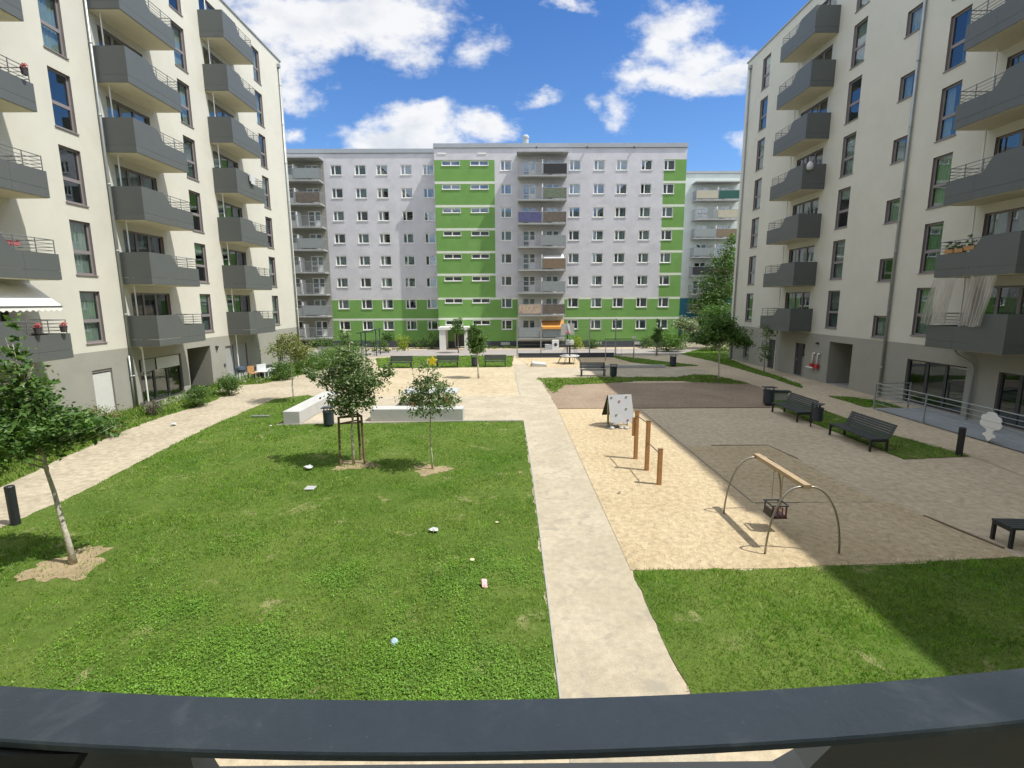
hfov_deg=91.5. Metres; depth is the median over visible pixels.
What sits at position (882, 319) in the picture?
window
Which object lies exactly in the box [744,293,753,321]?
window
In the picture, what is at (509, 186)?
window
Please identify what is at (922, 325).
window
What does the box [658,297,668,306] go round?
window
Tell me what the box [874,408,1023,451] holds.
terrace
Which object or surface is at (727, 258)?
tall tree
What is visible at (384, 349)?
grass bed
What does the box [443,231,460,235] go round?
window
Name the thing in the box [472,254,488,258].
window
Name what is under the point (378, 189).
window
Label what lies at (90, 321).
window
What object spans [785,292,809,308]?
window
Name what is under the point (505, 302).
window
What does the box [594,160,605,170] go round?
window
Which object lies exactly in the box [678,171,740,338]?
panel block
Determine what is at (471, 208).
window
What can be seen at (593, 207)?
window
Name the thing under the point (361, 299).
window
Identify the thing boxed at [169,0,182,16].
window
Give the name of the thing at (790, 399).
bench
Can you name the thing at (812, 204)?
window
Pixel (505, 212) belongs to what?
window
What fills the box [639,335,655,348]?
shrub
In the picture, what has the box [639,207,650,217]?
window
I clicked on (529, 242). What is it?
window
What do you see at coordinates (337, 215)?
window
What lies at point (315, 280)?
window
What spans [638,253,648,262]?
window
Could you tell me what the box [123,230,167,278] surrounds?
window
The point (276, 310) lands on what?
window
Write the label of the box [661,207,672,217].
window
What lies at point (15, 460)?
shrub
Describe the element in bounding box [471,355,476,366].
litter bin
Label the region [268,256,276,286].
window
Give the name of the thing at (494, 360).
bench
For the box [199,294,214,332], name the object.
window
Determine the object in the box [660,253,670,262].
window
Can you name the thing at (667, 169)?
window
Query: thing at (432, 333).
shrub
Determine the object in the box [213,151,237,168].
window
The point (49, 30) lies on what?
window
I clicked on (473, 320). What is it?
window
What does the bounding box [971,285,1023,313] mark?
window
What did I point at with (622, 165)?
window
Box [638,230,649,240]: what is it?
window
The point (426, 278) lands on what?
window
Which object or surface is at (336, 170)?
window
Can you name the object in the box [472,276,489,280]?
window
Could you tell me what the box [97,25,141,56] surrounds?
window
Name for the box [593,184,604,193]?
window
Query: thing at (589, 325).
climbing frame
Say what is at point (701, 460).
kerb edging
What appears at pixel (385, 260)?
window
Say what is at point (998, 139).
window
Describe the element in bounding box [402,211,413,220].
window
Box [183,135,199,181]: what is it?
window
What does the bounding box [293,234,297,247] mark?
window
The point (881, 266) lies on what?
window
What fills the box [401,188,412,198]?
window
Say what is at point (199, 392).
shrub
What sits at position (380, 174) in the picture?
window
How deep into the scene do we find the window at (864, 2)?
28.02 m
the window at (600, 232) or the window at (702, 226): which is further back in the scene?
the window at (702, 226)
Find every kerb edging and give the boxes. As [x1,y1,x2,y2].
[276,420,522,424]
[524,422,561,698]
[558,407,774,408]
[639,409,752,502]
[711,445,797,458]
[755,502,799,502]
[923,515,1004,548]
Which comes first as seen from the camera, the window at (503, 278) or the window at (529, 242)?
the window at (529, 242)
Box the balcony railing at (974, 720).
[0,668,1023,767]
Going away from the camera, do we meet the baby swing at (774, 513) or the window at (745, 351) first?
the baby swing at (774, 513)
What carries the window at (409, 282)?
in the panel block at (364, 236)
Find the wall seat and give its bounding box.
[763,389,791,399]
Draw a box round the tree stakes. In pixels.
[337,413,365,465]
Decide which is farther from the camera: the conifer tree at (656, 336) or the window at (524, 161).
the window at (524, 161)
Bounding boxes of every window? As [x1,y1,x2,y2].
[0,310,9,321]
[0,380,18,411]
[37,0,68,59]
[47,65,79,135]
[58,144,89,207]
[69,219,98,276]
[79,291,107,344]
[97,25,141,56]
[106,96,149,124]
[114,164,157,190]
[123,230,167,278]
[131,293,171,314]
[139,353,184,403]
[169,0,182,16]
[171,20,188,73]
[177,78,194,128]
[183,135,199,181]
[188,189,203,232]
[194,243,208,282]
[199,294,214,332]
[203,0,214,8]
[203,47,223,63]
[208,99,233,117]
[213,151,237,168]
[218,200,242,217]
[222,248,246,264]
[227,295,250,311]
[251,45,261,85]
[255,90,264,127]
[258,133,267,168]
[262,175,271,209]
[265,216,274,248]
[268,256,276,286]
[272,296,280,324]
[287,165,292,177]
[291,211,295,224]
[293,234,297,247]
[294,256,298,271]
[296,278,300,293]
[298,302,302,315]
[305,165,316,167]
[306,188,319,202]
[308,211,320,224]
[309,234,321,237]
[311,256,323,271]
[312,278,325,293]
[314,300,325,315]
[315,321,327,335]
[330,165,341,175]
[332,188,343,198]
[333,211,344,220]
[334,234,345,243]
[336,256,346,265]
[337,278,348,287]
[338,300,349,308]
[340,321,350,330]
[354,165,365,175]
[356,188,367,198]
[357,211,367,220]
[358,234,369,243]
[359,256,370,265]
[360,278,371,287]
[361,299,372,308]
[363,321,373,329]
[376,165,387,175]
[377,188,388,198]
[378,211,389,220]
[379,234,390,243]
[380,256,391,265]
[381,278,392,287]
[382,299,392,308]
[383,321,393,329]
[400,165,411,174]
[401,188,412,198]
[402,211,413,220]
[403,233,414,243]
[404,256,414,265]
[405,278,415,287]
[406,299,416,308]
[406,321,416,329]
[423,165,433,174]
[423,188,434,197]
[424,211,434,220]
[425,233,435,243]
[425,256,436,265]
[426,278,436,286]
[427,299,437,308]
[428,320,437,329]
[441,161,459,165]
[442,184,460,189]
[443,208,460,212]
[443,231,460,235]
[444,254,461,258]
[444,276,461,281]
[445,299,462,303]
[470,160,488,165]
[470,184,488,189]
[471,208,488,212]
[471,231,488,235]
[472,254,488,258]
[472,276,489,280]
[472,298,489,303]
[473,320,489,324]
[500,160,511,170]
[500,184,511,194]
[501,208,511,217]
[501,231,511,240]
[501,253,511,263]
[501,276,511,285]
[501,298,511,307]
[501,320,512,329]
[523,160,535,174]
[523,184,535,198]
[523,231,534,244]
[523,253,534,267]
[523,276,534,290]
[523,298,534,304]
[523,320,534,326]
[546,184,558,198]
[546,207,558,222]
[546,231,558,235]
[546,276,557,291]
[546,298,557,313]
[547,160,558,174]
[567,298,578,307]
[568,207,579,217]
[568,230,579,240]
[568,253,578,262]
[568,276,578,285]
[569,160,580,170]
[569,184,580,194]
[590,320,600,328]
[591,276,602,285]
[591,298,601,307]
[592,230,603,240]
[592,253,602,262]
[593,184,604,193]
[593,207,603,217]
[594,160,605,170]
[612,298,623,307]
[612,320,622,328]
[613,276,623,285]
[614,230,625,240]
[614,253,624,262]
[615,207,626,217]
[616,160,627,170]
[616,184,626,193]
[635,319,645,328]
[636,298,646,307]
[637,275,647,285]
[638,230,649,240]
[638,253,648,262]
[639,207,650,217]
[640,184,651,193]
[641,160,652,170]
[657,319,667,328]
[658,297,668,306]
[659,275,669,284]
[660,230,671,240]
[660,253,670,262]
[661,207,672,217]
[663,160,674,170]
[663,184,673,193]
[693,281,702,293]
[696,225,707,237]
[697,206,708,218]
[719,206,730,218]
[742,336,749,358]
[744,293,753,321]
[747,256,755,284]
[749,217,758,248]
[752,178,761,210]
[755,137,764,171]
[757,95,767,132]
[760,53,770,91]
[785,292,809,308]
[788,245,813,280]
[792,197,818,215]
[796,148,822,166]
[801,97,827,115]
[814,44,832,58]
[822,0,830,4]
[825,291,839,328]
[829,239,845,279]
[833,186,850,229]
[838,131,856,178]
[844,75,861,125]
[849,16,867,70]
[854,0,869,13]
[870,316,885,338]
[876,258,892,281]
[883,198,899,224]
[889,135,907,164]
[896,70,914,103]
[902,359,966,414]
[904,2,922,38]
[909,288,933,336]
[917,221,943,273]
[925,152,952,209]
[934,79,962,142]
[942,3,972,73]
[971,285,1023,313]
[982,207,1023,266]
[993,128,1023,155]
[994,372,1023,430]
[1006,50,1023,69]
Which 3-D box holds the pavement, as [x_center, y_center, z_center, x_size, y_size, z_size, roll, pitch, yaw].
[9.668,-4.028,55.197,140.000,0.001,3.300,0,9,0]
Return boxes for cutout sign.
[980,412,1002,440]
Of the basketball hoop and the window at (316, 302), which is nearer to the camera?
the basketball hoop
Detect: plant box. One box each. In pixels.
[944,242,953,253]
[953,241,965,252]
[964,233,976,250]
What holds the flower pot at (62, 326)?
on the apartment block at (145, 222)
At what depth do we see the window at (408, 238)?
55.12 m
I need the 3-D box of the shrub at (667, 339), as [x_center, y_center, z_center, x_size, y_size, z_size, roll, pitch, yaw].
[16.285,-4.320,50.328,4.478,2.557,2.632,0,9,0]
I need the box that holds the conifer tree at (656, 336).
[650,318,663,355]
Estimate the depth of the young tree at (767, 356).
35.52 m
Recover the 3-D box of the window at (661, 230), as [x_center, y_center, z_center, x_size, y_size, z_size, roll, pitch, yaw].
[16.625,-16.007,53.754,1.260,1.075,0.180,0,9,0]
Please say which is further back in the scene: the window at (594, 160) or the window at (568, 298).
the window at (568, 298)
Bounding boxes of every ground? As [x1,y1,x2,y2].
[144,339,1022,427]
[215,355,1023,765]
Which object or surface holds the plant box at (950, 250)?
attached to the apartment block at (899, 124)
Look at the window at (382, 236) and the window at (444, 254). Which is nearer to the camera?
the window at (444, 254)
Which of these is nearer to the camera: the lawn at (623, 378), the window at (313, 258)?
the lawn at (623, 378)
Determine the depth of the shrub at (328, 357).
34.08 m
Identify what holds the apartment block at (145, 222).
on the ground at (694, 344)
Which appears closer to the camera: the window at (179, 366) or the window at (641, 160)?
the window at (179, 366)
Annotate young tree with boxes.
[0,313,128,564]
[256,332,314,402]
[300,327,398,464]
[380,332,396,352]
[394,356,462,468]
[450,318,467,352]
[463,323,489,377]
[685,311,755,381]
[755,325,778,371]
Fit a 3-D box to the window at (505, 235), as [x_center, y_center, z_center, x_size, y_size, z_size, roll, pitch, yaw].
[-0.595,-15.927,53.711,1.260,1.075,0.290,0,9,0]
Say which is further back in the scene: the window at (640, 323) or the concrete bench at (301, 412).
the window at (640, 323)
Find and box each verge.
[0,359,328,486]
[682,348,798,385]
[829,396,901,407]
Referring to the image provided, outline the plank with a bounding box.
[251,415,269,416]
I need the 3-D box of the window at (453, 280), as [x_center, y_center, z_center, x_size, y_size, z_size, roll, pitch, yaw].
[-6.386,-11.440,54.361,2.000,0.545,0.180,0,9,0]
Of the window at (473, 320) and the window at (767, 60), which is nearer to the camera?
the window at (767, 60)
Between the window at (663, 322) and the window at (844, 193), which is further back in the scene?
the window at (663, 322)
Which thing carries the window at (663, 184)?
in the panel block at (579, 235)
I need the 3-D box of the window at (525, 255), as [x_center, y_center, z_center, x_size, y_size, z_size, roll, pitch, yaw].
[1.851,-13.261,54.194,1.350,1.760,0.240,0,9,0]
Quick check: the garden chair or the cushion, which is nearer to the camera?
the cushion
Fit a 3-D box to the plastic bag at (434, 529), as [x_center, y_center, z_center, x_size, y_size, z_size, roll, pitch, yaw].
[-1.754,3.251,11.172,0.238,0.081,0.183,0,9,3]
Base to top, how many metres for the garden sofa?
0.850 m
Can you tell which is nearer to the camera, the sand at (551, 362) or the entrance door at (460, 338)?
the sand at (551, 362)
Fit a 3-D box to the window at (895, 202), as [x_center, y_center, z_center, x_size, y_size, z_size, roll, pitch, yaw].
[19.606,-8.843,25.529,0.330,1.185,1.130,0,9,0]
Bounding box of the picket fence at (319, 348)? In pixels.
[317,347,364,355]
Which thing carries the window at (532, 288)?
in the panel block at (579, 235)
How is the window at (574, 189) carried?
in the panel block at (579, 235)
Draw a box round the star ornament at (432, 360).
[427,356,437,365]
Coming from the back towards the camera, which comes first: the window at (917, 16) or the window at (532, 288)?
the window at (532, 288)
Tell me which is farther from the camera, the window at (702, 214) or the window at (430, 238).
the window at (702, 214)
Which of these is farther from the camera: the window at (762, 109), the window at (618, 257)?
the window at (618, 257)
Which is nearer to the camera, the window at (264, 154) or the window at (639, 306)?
the window at (264, 154)
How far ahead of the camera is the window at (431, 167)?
53.91 m
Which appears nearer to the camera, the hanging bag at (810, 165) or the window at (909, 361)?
the window at (909, 361)
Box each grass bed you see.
[371,348,408,351]
[487,345,518,348]
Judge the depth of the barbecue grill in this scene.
32.20 m
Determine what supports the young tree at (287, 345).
on the lawn at (534, 630)
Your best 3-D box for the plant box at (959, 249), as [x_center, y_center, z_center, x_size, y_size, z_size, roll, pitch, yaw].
[18.194,-5.590,20.301,0.335,0.477,0.489,0,9,0]
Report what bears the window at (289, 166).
in the panel block at (364, 236)
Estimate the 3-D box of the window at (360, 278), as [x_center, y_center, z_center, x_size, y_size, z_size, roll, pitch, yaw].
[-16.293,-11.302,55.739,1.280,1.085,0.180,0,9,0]
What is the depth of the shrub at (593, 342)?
54.07 m
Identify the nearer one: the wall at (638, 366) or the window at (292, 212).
the wall at (638, 366)
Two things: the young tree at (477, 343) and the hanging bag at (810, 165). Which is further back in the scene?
the young tree at (477, 343)
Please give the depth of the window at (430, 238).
55.10 m
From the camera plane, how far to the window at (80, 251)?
21.78 m
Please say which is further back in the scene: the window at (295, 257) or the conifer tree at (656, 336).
the window at (295, 257)
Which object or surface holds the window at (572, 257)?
in the panel block at (579, 235)
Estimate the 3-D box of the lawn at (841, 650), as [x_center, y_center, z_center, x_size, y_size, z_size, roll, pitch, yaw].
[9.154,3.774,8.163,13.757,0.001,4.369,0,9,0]
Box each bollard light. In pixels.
[3,485,20,525]
[955,427,966,455]
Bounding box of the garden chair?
[247,366,258,377]
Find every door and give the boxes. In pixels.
[456,332,475,345]
[768,339,775,367]
[795,343,803,374]
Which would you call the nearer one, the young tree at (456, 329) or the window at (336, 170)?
the young tree at (456, 329)
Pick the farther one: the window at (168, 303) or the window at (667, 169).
the window at (667, 169)
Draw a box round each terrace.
[140,393,192,406]
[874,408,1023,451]
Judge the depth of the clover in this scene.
7.17 m
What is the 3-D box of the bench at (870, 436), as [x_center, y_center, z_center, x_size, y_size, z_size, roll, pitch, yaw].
[12.586,1.664,17.995,0.876,0.925,2.250,0,9,0]
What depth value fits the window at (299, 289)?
55.84 m
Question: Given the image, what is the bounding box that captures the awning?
[0,282,62,311]
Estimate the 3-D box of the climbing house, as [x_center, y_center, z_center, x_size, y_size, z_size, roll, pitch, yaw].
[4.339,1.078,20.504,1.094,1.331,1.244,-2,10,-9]
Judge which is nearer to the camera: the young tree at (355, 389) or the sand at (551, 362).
the young tree at (355, 389)
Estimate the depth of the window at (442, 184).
52.76 m
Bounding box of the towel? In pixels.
[249,174,254,184]
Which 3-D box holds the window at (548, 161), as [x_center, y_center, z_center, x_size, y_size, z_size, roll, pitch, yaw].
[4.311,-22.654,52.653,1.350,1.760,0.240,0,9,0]
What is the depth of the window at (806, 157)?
32.64 m
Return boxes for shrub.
[0,455,28,474]
[85,402,129,438]
[139,397,165,415]
[181,384,215,406]
[211,372,242,395]
[266,358,298,379]
[286,347,331,371]
[308,335,335,348]
[316,347,374,377]
[320,341,362,363]
[339,336,364,347]
[367,338,389,348]
[395,333,410,348]
[409,338,430,348]
[424,329,438,348]
[570,335,585,348]
[584,339,601,348]
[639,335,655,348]
[650,329,691,351]
[698,338,728,350]
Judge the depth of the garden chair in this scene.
33.15 m
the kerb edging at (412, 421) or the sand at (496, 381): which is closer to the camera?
the kerb edging at (412, 421)
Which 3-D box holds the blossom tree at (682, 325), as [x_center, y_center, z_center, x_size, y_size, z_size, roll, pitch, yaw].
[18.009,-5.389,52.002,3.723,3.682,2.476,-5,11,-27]
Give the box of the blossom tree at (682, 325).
[668,315,700,349]
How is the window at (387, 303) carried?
in the panel block at (364, 236)
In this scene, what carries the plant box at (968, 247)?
attached to the apartment block at (899, 124)
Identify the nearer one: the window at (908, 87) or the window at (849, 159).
the window at (908, 87)
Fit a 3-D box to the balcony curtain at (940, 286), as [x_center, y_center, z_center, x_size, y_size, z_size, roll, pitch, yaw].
[17.944,-3.467,21.055,0.229,1.955,1.364,0,9,0]
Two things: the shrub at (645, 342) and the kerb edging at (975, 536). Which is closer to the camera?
the kerb edging at (975, 536)
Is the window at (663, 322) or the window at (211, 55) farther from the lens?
the window at (663, 322)
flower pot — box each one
[19,63,27,75]
[33,323,41,333]
[59,322,67,331]
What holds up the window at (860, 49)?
in the apartment block at (899, 124)
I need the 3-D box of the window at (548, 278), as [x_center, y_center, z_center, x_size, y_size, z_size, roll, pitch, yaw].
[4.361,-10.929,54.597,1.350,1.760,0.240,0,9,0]
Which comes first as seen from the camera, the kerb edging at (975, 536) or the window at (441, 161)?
the kerb edging at (975, 536)
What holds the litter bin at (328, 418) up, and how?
on the lawn at (534, 630)
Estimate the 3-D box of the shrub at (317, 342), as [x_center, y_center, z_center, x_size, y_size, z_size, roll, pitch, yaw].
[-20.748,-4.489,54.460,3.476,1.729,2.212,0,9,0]
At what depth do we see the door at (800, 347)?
34.00 m
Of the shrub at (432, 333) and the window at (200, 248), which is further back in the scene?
the shrub at (432, 333)
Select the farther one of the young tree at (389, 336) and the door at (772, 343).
the young tree at (389, 336)
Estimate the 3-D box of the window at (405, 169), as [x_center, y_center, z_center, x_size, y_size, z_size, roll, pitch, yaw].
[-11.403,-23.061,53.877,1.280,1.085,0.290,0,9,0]
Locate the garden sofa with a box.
[253,364,275,377]
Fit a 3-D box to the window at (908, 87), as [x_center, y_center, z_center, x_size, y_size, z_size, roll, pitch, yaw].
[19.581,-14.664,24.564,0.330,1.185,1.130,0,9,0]
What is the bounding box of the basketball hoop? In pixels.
[561,323,573,352]
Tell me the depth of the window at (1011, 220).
20.04 m
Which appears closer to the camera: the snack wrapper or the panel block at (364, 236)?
the snack wrapper
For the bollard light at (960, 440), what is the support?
on the lawn at (905, 443)
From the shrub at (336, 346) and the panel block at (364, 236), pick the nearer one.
the shrub at (336, 346)
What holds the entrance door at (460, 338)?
in the panel block at (579, 235)
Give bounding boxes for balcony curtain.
[921,277,956,324]
[959,275,996,326]
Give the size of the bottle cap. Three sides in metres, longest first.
0.110 x 0.107 x 0.040 m
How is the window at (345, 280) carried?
in the panel block at (364, 236)
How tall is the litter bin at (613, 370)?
0.850 m
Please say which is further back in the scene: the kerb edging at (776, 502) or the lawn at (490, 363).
the lawn at (490, 363)
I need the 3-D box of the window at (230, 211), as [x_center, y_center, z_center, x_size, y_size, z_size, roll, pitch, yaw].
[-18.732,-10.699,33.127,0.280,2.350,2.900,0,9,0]
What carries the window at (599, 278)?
in the panel block at (579, 235)
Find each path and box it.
[0,356,382,527]
[303,364,716,762]
[619,355,1023,475]
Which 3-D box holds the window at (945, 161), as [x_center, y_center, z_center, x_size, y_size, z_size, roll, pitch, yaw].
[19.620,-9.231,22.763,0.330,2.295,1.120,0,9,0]
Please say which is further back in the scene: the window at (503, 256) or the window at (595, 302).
the window at (595, 302)
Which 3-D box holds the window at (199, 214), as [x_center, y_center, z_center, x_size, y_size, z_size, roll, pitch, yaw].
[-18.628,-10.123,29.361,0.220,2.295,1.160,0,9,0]
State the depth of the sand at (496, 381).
32.60 m
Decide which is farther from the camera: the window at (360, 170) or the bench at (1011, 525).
the window at (360, 170)
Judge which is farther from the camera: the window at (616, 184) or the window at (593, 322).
the window at (593, 322)
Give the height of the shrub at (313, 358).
2.212 m
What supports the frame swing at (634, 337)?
on the sand at (551, 362)
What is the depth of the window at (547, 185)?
53.02 m
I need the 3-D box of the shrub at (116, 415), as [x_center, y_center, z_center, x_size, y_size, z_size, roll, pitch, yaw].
[-15.713,1.434,19.062,1.738,1.480,1.923,-7,11,-34]
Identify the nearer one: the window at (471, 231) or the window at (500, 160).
the window at (500, 160)
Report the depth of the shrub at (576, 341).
53.83 m
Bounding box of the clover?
[2,530,557,699]
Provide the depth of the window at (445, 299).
54.70 m
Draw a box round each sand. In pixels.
[342,367,519,395]
[518,357,627,366]
[558,408,1017,569]
[686,445,877,501]
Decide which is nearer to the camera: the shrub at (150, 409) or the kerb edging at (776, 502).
the kerb edging at (776, 502)
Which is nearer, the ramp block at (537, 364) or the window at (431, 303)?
the ramp block at (537, 364)
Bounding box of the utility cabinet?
[545,340,558,349]
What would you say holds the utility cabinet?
on the road
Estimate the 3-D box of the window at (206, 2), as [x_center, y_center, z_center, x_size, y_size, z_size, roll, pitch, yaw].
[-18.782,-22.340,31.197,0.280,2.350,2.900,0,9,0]
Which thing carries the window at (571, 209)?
in the panel block at (579, 235)
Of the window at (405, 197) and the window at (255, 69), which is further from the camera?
the window at (405, 197)
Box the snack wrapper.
[481,579,487,587]
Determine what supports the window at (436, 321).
in the panel block at (364, 236)
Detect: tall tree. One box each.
[685,233,736,319]
[692,296,731,347]
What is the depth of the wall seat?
25.66 m
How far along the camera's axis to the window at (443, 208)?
53.23 m
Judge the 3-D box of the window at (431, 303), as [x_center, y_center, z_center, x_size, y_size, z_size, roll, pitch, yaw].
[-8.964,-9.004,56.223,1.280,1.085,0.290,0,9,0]
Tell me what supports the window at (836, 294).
in the apartment block at (899, 124)
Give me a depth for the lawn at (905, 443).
17.80 m
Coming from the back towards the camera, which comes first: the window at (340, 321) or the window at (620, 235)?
the window at (340, 321)
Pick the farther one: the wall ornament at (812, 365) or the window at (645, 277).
the window at (645, 277)
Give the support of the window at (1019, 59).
in the apartment block at (899, 124)
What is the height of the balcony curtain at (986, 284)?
1.955 m
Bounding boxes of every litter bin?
[320,406,333,426]
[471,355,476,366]
[609,364,617,376]
[669,354,676,365]
[761,386,776,405]
[810,402,824,426]
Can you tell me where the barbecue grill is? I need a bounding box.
[236,366,245,379]
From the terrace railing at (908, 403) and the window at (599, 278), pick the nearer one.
the terrace railing at (908, 403)
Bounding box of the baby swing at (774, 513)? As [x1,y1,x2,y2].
[723,453,840,553]
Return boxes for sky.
[224,0,808,170]
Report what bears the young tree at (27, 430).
on the soil at (59, 570)
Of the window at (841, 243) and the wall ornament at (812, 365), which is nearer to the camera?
the window at (841, 243)
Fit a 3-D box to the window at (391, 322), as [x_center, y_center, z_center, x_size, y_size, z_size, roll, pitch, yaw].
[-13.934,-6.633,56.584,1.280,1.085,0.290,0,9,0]
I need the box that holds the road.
[308,349,698,355]
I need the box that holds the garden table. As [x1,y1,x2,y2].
[255,370,268,378]
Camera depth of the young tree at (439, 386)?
14.89 m
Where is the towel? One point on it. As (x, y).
(251, 178)
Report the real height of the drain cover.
0.025 m
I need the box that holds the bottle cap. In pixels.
[391,638,397,644]
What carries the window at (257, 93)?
in the apartment block at (145, 222)
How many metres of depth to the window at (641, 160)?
52.57 m
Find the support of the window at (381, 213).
in the panel block at (364, 236)
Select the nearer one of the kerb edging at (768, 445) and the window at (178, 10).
the kerb edging at (768, 445)
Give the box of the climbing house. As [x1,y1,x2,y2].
[602,394,633,429]
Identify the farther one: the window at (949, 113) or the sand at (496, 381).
the sand at (496, 381)
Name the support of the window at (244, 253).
in the apartment block at (145, 222)
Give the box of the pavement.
[309,346,726,349]
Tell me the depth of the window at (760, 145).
39.30 m
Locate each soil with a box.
[14,545,113,581]
[331,459,380,469]
[413,464,453,475]
[543,382,768,407]
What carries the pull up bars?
on the sand at (677, 519)
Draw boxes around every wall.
[518,353,613,357]
[605,365,664,367]
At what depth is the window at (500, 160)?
52.49 m
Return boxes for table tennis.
[402,386,459,405]
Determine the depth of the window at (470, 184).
52.80 m
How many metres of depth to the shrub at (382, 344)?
54.73 m
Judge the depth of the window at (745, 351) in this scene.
41.79 m
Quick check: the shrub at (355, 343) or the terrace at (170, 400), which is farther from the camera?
the shrub at (355, 343)
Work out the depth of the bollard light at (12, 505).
11.54 m
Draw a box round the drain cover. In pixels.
[304,486,316,489]
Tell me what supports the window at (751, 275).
in the apartment block at (899, 124)
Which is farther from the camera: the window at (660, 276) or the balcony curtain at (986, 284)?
the window at (660, 276)
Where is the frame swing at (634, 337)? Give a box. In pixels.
[605,336,635,360]
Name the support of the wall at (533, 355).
on the ground at (971, 495)
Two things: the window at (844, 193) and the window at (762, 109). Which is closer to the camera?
the window at (844, 193)
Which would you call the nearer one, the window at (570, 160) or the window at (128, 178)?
the window at (128, 178)
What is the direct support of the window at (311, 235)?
in the panel block at (364, 236)
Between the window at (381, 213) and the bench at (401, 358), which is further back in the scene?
the window at (381, 213)
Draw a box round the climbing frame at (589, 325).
[517,318,616,356]
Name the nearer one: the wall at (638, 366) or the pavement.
the wall at (638, 366)
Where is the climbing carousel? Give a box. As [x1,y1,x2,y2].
[557,339,580,364]
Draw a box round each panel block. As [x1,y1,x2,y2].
[286,149,438,347]
[433,135,687,349]
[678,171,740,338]
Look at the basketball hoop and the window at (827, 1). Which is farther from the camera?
the basketball hoop
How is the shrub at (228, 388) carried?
on the verge at (20, 465)
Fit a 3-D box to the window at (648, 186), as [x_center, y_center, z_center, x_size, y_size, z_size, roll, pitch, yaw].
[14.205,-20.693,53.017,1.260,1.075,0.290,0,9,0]
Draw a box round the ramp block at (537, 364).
[531,361,546,366]
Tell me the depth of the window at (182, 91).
28.75 m
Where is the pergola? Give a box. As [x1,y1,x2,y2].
[356,328,381,355]
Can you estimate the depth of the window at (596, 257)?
54.22 m
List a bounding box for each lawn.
[0,395,558,699]
[375,356,513,367]
[537,375,748,392]
[614,356,698,366]
[633,556,1023,693]
[774,400,968,458]
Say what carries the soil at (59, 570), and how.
on the lawn at (534, 630)
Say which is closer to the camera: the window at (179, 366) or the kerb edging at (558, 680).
the kerb edging at (558, 680)
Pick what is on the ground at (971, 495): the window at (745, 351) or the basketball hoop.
the basketball hoop
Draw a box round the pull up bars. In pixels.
[632,410,662,484]
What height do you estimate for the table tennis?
0.870 m
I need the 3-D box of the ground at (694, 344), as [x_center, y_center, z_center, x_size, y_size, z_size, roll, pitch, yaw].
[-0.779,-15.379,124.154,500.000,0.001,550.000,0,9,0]
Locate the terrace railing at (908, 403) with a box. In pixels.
[873,382,1023,444]
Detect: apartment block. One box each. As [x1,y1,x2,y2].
[0,0,300,416]
[728,0,1023,432]
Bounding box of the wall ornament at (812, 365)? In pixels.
[806,352,819,368]
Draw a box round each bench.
[283,391,338,423]
[370,406,463,420]
[389,356,412,367]
[436,355,458,367]
[484,355,505,366]
[580,362,605,376]
[771,392,818,421]
[828,411,897,451]
[989,518,1023,548]
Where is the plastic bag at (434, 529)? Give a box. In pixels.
[429,527,437,531]
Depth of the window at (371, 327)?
56.62 m
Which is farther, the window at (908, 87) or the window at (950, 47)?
the window at (908, 87)
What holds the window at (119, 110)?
in the apartment block at (145, 222)
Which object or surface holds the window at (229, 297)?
in the apartment block at (145, 222)
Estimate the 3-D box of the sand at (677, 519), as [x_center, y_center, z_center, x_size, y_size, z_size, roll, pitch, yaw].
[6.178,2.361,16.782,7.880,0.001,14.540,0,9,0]
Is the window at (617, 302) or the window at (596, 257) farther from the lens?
the window at (617, 302)
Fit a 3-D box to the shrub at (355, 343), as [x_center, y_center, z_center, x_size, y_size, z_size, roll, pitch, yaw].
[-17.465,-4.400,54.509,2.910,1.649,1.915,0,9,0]
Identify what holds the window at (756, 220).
in the apartment block at (899, 124)
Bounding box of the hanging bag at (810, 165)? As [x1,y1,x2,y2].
[806,161,813,169]
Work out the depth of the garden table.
33.55 m
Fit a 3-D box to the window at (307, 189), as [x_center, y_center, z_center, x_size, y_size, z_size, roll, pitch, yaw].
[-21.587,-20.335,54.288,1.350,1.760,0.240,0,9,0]
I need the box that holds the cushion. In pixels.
[6,240,19,245]
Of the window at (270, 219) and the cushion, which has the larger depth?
the window at (270, 219)
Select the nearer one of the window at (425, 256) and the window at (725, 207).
the window at (425, 256)
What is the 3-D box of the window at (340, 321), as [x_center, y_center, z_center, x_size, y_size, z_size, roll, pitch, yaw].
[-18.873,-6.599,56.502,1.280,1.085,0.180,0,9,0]
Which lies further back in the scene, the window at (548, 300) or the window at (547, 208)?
the window at (548, 300)
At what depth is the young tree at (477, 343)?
32.90 m
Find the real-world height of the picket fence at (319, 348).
0.870 m
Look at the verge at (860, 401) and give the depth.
25.35 m
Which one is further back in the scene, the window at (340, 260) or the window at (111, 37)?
the window at (340, 260)

